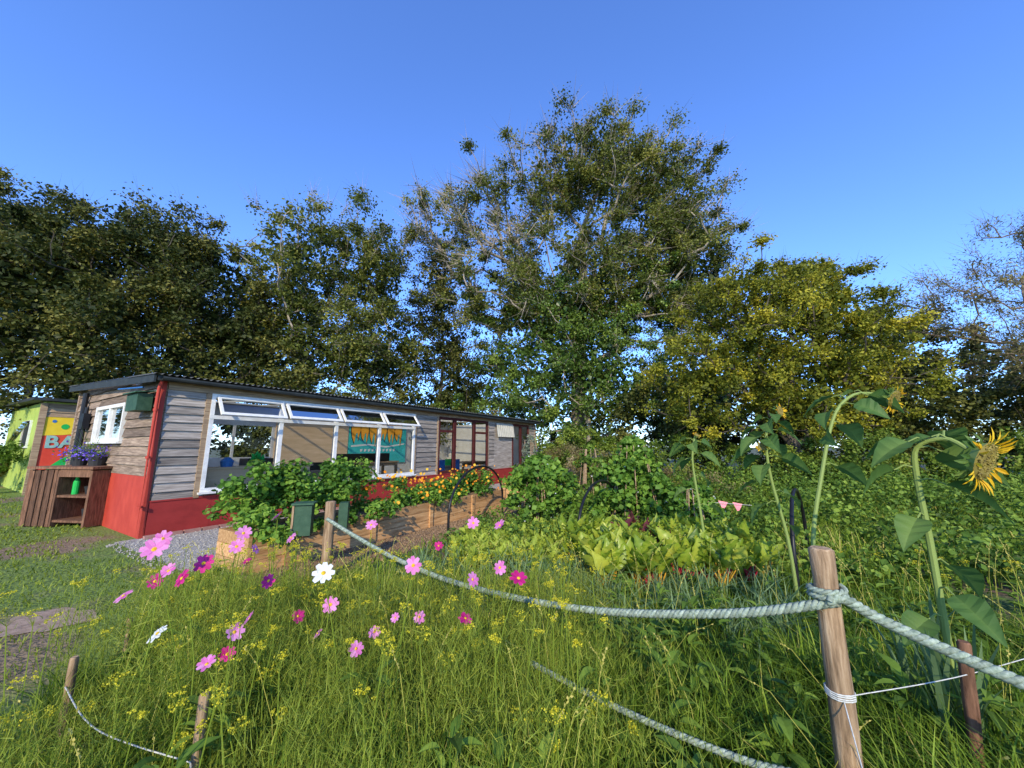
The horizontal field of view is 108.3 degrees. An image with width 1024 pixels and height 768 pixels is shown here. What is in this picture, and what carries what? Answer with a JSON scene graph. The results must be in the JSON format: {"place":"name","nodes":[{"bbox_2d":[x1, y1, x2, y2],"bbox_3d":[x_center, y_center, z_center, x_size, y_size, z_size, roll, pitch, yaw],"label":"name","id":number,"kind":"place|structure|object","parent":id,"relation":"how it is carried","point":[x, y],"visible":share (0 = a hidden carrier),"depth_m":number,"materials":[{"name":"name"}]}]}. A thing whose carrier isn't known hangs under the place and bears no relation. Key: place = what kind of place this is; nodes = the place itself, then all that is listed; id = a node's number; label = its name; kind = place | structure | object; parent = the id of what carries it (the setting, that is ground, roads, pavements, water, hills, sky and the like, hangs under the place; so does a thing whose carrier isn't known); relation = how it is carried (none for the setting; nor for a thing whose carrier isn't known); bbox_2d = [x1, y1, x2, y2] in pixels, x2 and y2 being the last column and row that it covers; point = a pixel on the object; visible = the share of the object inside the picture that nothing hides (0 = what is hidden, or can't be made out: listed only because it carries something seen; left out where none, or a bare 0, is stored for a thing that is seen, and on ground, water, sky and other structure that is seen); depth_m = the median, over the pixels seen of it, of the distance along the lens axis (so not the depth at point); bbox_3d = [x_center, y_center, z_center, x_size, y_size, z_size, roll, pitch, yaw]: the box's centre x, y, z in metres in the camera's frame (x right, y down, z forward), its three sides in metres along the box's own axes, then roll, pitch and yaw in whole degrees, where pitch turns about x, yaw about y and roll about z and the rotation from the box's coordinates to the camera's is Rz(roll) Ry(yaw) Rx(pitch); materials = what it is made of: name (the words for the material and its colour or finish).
{"place":"outdoors","nodes":[
{"label":"outdoors","id":0,"kind":"place"},
{"bbox_2d":[0,486,217,762],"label":"lawn","id":1,"kind":"structure","parent":0,"point":[113,536],"depth_m":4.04,"materials":[{"name":"green plant"}]},
{"bbox_2d":[0,440,28,491],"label":"corner bush","id":2,"kind":"object","parent":1,"relation":"on","point":[6,454],"visible":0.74,"depth_m":11.98,"materials":[{"name":"green plant"}]},
{"bbox_2d":[0,382,77,494],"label":"mural shed","id":3,"kind":"structure","parent":1,"relation":"on","point":[41,426],"depth_m":12.32,"materials":[{"name":"paint"}]},
{"bbox_2d":[5,420,32,447],"bbox_3d":[-17.218,1.751,12.899,1.300,0.950,0.350,-6,-11,31],"label":"side window","id":4,"kind":"structure","parent":3,"relation":"in","point":[25,427],"depth_m":12.87,"materials":[{"name":"white paint"}]},
{"bbox_2d":[0,607,100,636],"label":"dirt patch","id":5,"kind":"object","parent":1,"relation":"on","point":[24,625],"visible":0.64,"depth_m":3.19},
{"bbox_2d":[18,465,112,527],"bbox_3d":[-8.579,2.177,7.294,1.530,1.100,0.680,-1,-10,8],"label":"potting stand","id":6,"kind":"object","parent":1,"relation":"on","point":[55,495],"visible":0.94,"depth_m":7.04,"materials":[{"name":"brown wood"}]},
{"bbox_2d":[51,433,111,465],"bbox_3d":[-8.521,1.213,7.458,1.088,0.871,0.896,5,-11,-25],"label":"potted lobelia","id":7,"kind":"object","parent":6,"relation":"on","point":[80,458],"visible":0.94,"depth_m":7.39,"materials":[{"name":"purple plant"}]},
{"bbox_2d":[106,478,581,576],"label":"gravel path","id":8,"kind":"structure","parent":0,"point":[204,540],"depth_m":5.59,"materials":[{"name":"grey gravel"}]},
{"bbox_2d":[230,483,606,599],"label":"wood chip path","id":9,"kind":"structure","parent":0,"point":[390,543],"depth_m":5.55,"materials":[{"name":"brown wood"}]},
{"bbox_2d":[447,465,502,540],"bbox_3d":[-0.620,2.147,7.117,0.042,1.140,2.378,-4,-10,20],"label":"garden hoop","id":10,"kind":"object","parent":9,"relation":"on","point":[454,490],"visible":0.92,"depth_m":6.41,"materials":[{"name":"black plastic"}]},
{"bbox_2d":[0,0,1023,447],"label":"sky","id":11,"kind":"structure","parent":0,"point":[875,128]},
{"bbox_2d":[0,448,1023,767],"bbox_3d":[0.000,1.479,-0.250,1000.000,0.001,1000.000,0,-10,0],"label":"ground","id":12,"kind":"structure","parent":0,"point":[1004,604],"depth_m":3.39,"materials":[{"name":"green plant"}]},
{"bbox_2d":[56,655,79,748],"bbox_3d":[-2.260,1.632,1.874,0.037,0.448,0.039,0,-10,0],"label":"garden stake","id":13,"kind":"object","parent":12,"relation":"on","point":[73,662],"visible":0.54,"depth_m":1.88,"materials":[{"name":"brown wood"}]},
{"bbox_2d":[0,165,149,427],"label":"ash tree","id":14,"kind":"object","parent":12,"relation":"on","point":[13,335],"visible":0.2,"depth_m":15.18,"materials":[{"name":"green plant"}]},
{"bbox_2d":[0,176,211,411],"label":"ash tree","id":15,"kind":"object","parent":12,"relation":"on","point":[41,238],"visible":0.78,"depth_m":14.63,"materials":[{"name":"green plant"}]},
{"bbox_2d":[119,617,132,668],"bbox_3d":[-2.600,1.776,2.489,0.032,0.368,0.032,0,-10,0],"label":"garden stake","id":16,"kind":"object","parent":12,"relation":"on","point":[126,635],"visible":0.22,"depth_m":2.49,"materials":[{"name":"brown wood"}]},
{"bbox_2d":[92,193,302,435],"bbox_3d":[-14.918,-2.410,17.488,8.421,13.738,7.708,-8,-13,41],"label":"ash tree","id":17,"kind":"object","parent":12,"relation":"on","point":[204,256],"visible":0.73,"depth_m":16.60,"materials":[{"name":"green plant"}]},
{"bbox_2d":[189,692,210,767],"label":"garden stake","id":18,"kind":"object","parent":12,"relation":"on","point":[203,704],"visible":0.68,"depth_m":1.53,"materials":[{"name":"brown wood"}]},
{"bbox_2d":[198,177,384,398],"bbox_3d":[-11.282,-3.337,19.433,8.082,16.124,8.227,7,-12,-37],"label":"ash tree","id":19,"kind":"object","parent":12,"relation":"on","point":[302,298],"visible":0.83,"depth_m":18.50,"materials":[{"name":"green plant"}]},
{"bbox_2d":[65,372,540,539],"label":"timber shed","id":20,"kind":"structure","parent":12,"relation":"on","point":[154,430],"depth_m":8.09,"materials":[{"name":"red paint"}]},
{"bbox_2d":[86,402,127,443],"bbox_3d":[-8.466,0.845,7.752,2.100,0.800,0.150,-6,-11,31],"label":"side window frame","id":21,"kind":"structure","parent":20,"relation":"in","point":[111,407],"depth_m":7.69,"materials":[{"name":"white paint"}]},
{"bbox_2d":[95,407,122,438],"label":"side window pane","id":22,"kind":"structure","parent":20,"relation":"in","point":[117,412],"depth_m":7.73,"materials":[{"name":"clear glass"}]},
{"bbox_2d":[197,394,420,494],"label":"window frames","id":23,"kind":"structure","parent":20,"relation":"in","point":[282,418],"depth_m":8.23,"materials":[{"name":"white paint"}]},
{"bbox_2d":[277,404,417,423],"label":"window panes","id":24,"kind":"structure","parent":20,"relation":"in","point":[303,411],"depth_m":9.37,"materials":[{"name":"clear glass"}]},
{"bbox_2d":[437,416,528,473],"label":"maroon window frames","id":25,"kind":"structure","parent":20,"relation":"in","point":[454,420],"depth_m":13.89,"materials":[{"name":"paint"}]},
{"bbox_2d":[289,501,349,536],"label":"bins","id":26,"kind":"object","parent":12,"relation":"on","point":[302,518],"visible":0.86,"depth_m":4.23,"materials":[{"name":"green plastic"}]},
{"bbox_2d":[321,501,335,564],"bbox_3d":[-2.120,1.811,4.258,0.119,0.888,0.116,0,-10,0],"label":"rope post","id":27,"kind":"object","parent":12,"relation":"on","point":[330,512],"visible":0.69,"depth_m":4.24,"materials":[{"name":"brown wood"}]},
{"bbox_2d":[215,488,505,574],"bbox_3d":[-1.967,2.466,6.965,0.815,0.460,5.741,-6,-11,31],"label":"raised planter box","id":28,"kind":"object","parent":12,"relation":"on","point":[410,519],"visible":0.58,"depth_m":5.82,"materials":[{"name":"brown wood"}]},
{"bbox_2d":[202,455,505,548],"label":"nasturtium plants","id":29,"kind":"object","parent":28,"relation":"in","point":[283,487],"visible":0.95,"depth_m":5.25,"materials":[{"name":"green plant"}]},
{"bbox_2d":[318,171,434,404],"bbox_3d":[-7.810,-3.940,21.804,7.042,18.112,6.902,0,-10,0],"label":"ash tree","id":30,"kind":"object","parent":12,"relation":"on","point":[386,271],"visible":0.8,"depth_m":21.07,"materials":[{"name":"green plant"}]},
{"bbox_2d":[0,511,809,767],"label":"cosmos flowers","id":31,"kind":"object","parent":12,"relation":"on","point":[323,572],"visible":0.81,"depth_m":1.83,"materials":[{"name":"green plant"}]},
{"bbox_2d":[362,393,480,448],"bbox_3d":[-5.435,2.440,21.411,9.060,4.205,4.301,8,-12,-39],"label":"garden shrub","id":32,"kind":"object","parent":12,"relation":"on","point":[458,397],"visible":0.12,"depth_m":22.33,"materials":[{"name":"green plant"}]},
{"bbox_2d":[390,246,518,426],"bbox_3d":[-3.809,-2.155,24.038,9.381,15.368,6.543,0,-10,0],"label":"ash tree","id":33,"kind":"object","parent":12,"relation":"on","point":[454,350],"visible":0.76,"depth_m":23.25,"materials":[{"name":"green plant"}]},
{"bbox_2d":[447,517,575,568],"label":"lettuce plants","id":34,"kind":"object","parent":12,"relation":"on","point":[537,541],"visible":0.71,"depth_m":5.03,"materials":[{"name":"green plant"}]},
{"bbox_2d":[0,299,1023,478],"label":"dark understory","id":35,"kind":"object","parent":12,"relation":"on","point":[972,409],"visible":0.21,"depth_m":15.51,"materials":[{"name":"green plant"}]},
{"bbox_2d":[0,537,1023,767],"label":"dill plants","id":36,"kind":"object","parent":12,"relation":"on","point":[216,702],"visible":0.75,"depth_m":1.84,"materials":[{"name":"green plant"}]},
{"bbox_2d":[2,331,1023,470],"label":"woodland belt","id":37,"kind":"object","parent":12,"relation":"on","point":[431,399],"visible":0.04,"depth_m":25.62,"materials":[{"name":"green plant"}]},
{"bbox_2d":[514,434,541,467],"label":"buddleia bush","id":38,"kind":"object","parent":12,"relation":"on","point":[529,447],"visible":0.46,"depth_m":12.02,"materials":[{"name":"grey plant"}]},
{"bbox_2d":[499,452,580,524],"bbox_3d":[0.581,2.137,7.707,1.730,1.438,1.700,0,-10,0],"label":"runner bean plant","id":39,"kind":"object","parent":12,"relation":"on","point":[538,478],"visible":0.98,"depth_m":7.27,"materials":[{"name":"green plant"}]},
{"bbox_2d":[502,474,577,497],"bbox_3d":[1.083,3.324,12.154,0.815,0.500,3.988,-6,-11,31],"label":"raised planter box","id":40,"kind":"object","parent":12,"relation":"on","point":[507,491],"visible":0.06,"depth_m":10.58,"materials":[{"name":"brown wood"}]},
{"bbox_2d":[106,455,1023,767],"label":"broadleaf weeds","id":41,"kind":"object","parent":12,"relation":"on","point":[902,489],"visible":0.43,"depth_m":3.77,"materials":[{"name":"green plant"}]},
{"bbox_2d":[393,79,758,473],"bbox_3d":[3.317,-6.479,22.526,22.624,23.480,9.960,0,-10,0],"label":"ash tree","id":42,"kind":"object","parent":12,"relation":"on","point":[679,241],"visible":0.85,"depth_m":21.52,"materials":[{"name":"green plant"}]},
{"bbox_2d":[323,537,846,649],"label":"leek plants","id":43,"kind":"object","parent":12,"relation":"on","point":[733,627],"visible":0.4,"depth_m":3.47,"materials":[{"name":"green plant"}]},
{"bbox_2d":[572,441,608,496],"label":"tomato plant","id":44,"kind":"object","parent":12,"relation":"on","point":[587,459],"visible":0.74,"depth_m":10.77,"materials":[{"name":"green plant"}]},
{"bbox_2d":[578,479,617,520],"bbox_3d":[1.545,2.146,6.452,0.042,0.920,2.293,-5,-11,29],"label":"garden hoop","id":45,"kind":"object","parent":12,"relation":"on","point":[586,494],"visible":0.63,"depth_m":5.90,"materials":[{"name":"black plastic"}]},
{"bbox_2d":[465,262,739,464],"bbox_3d":[4.415,-1.290,19.937,15.105,12.222,5.956,-2,-10,10],"label":"ivy clad tree","id":46,"kind":"object","parent":12,"relation":"on","point":[560,362],"visible":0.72,"depth_m":19.63,"materials":[{"name":"green plant"}]},
{"bbox_2d":[587,434,680,521],"bbox_3d":[2.422,1.910,7.435,1.879,1.801,1.918,0,-10,0],"label":"runner bean plant","id":47,"kind":"object","parent":12,"relation":"on","point":[633,485],"visible":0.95,"depth_m":7.10,"materials":[{"name":"green plant"}]},
{"bbox_2d":[542,441,757,497],"bbox_3d":[3.490,2.677,11.847,7.534,1.703,3.346,-9,-13,43],"label":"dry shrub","id":48,"kind":"object","parent":12,"relation":"on","point":[579,469],"visible":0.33,"depth_m":11.85,"materials":[{"name":"green plant"}]},
{"bbox_2d":[558,509,785,589],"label":"swiss chard plants","id":49,"kind":"object","parent":12,"relation":"on","point":[730,543],"visible":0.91,"depth_m":4.11,"materials":[{"name":"green plant"}]},
{"bbox_2d":[662,477,730,523],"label":"runner bean plant","id":50,"kind":"object","parent":12,"relation":"on","point":[683,499],"visible":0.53,"depth_m":6.40,"materials":[{"name":"green plant"}]},
{"bbox_2d":[707,501,751,510],"bbox_3d":[3.645,2.184,6.758,1.335,0.300,0.081,-2,-10,12],"label":"bunting","id":51,"kind":"object","parent":50,"relation":"hanging from","point":[736,505],"visible":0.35,"depth_m":6.71,"materials":[{"name":"pink fabric"}]},
{"bbox_2d":[669,432,724,531],"bbox_3d":[2.219,1.418,4.429,0.545,1.684,0.527,-3,-10,17],"label":"sunflower plant","id":52,"kind":"object","parent":12,"relation":"on","point":[683,461],"visible":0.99,"depth_m":4.47,"materials":[{"name":"green plant"}]},
{"bbox_2d":[730,404,812,601],"bbox_3d":[2.602,1.160,3.702,0.701,1.949,0.574,0,-10,0],"label":"sunflower plant","id":53,"kind":"object","parent":12,"relation":"on","point":[765,444],"visible":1,"depth_m":3.71,"materials":[{"name":"green plant"}]},
{"bbox_2d":[539,424,1023,501],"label":"bramble hedge","id":54,"kind":"object","parent":12,"relation":"on","point":[848,456],"visible":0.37,"depth_m":11.96,"materials":[{"name":"green plant"}]},
{"bbox_2d":[789,488,808,596],"bbox_3d":[3.435,1.762,4.418,0.042,1.000,1.764,-8,-13,40],"label":"garden hoop","id":55,"kind":"object","parent":12,"relation":"on","point":[791,518],"visible":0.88,"depth_m":3.99,"materials":[{"name":"black plastic"}]},
{"bbox_2d":[628,230,971,472],"bbox_3d":[10.072,-0.963,13.702,11.598,9.610,7.122,0,-10,0],"label":"hawthorn tree","id":56,"kind":"object","parent":12,"relation":"on","point":[815,293],"visible":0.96,"depth_m":12.76,"materials":[{"name":"green plant"}]},
{"bbox_2d":[807,545,863,767],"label":"rope post","id":57,"kind":"object","parent":12,"relation":"on","point":[836,662],"visible":0.91,"depth_m":1.50,"materials":[{"name":"brown wood"}]},
{"bbox_2d":[325,517,1023,767],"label":"mooring rope","id":58,"kind":"object","parent":57,"relation":"attached to","point":[826,599],"visible":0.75,"depth_m":1.59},
{"bbox_2d":[803,386,905,545],"bbox_3d":[2.898,1.015,3.038,0.939,2.012,0.438,0,-10,0],"label":"sunflower plant","id":59,"kind":"object","parent":12,"relation":"on","point":[872,402],"visible":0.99,"depth_m":3.12,"materials":[{"name":"green plant"}]},
{"bbox_2d":[852,581,1008,767],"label":"iris leaves","id":60,"kind":"object","parent":12,"relation":"on","point":[932,660],"visible":0.5,"depth_m":1.77,"materials":[{"name":"green plant"}]},
{"bbox_2d":[863,427,1017,741],"bbox_3d":[2.165,1.008,1.764,0.597,1.603,0.452,0,-10,0],"label":"sunflower plant","id":61,"kind":"object","parent":12,"relation":"on","point":[975,460],"visible":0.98,"depth_m":1.85,"materials":[{"name":"green plant"}]},
{"bbox_2d":[887,208,1023,439],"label":"willow tree","id":62,"kind":"object","parent":12,"relation":"on","point":[1015,346],"visible":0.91,"depth_m":13.41,"materials":[{"name":"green plant"}]},
{"bbox_2d":[956,639,985,767],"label":"garden stake","id":63,"kind":"object","parent":12,"relation":"on","point":[969,696],"visible":0.81,"depth_m":1.63,"materials":[{"name":"brown wood"}]},
{"bbox_2d":[64,658,1023,767],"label":"garden string","id":64,"kind":"object","parent":63,"relation":"attached to","point":[845,699],"visible":0.68,"depth_m":1.52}
]}

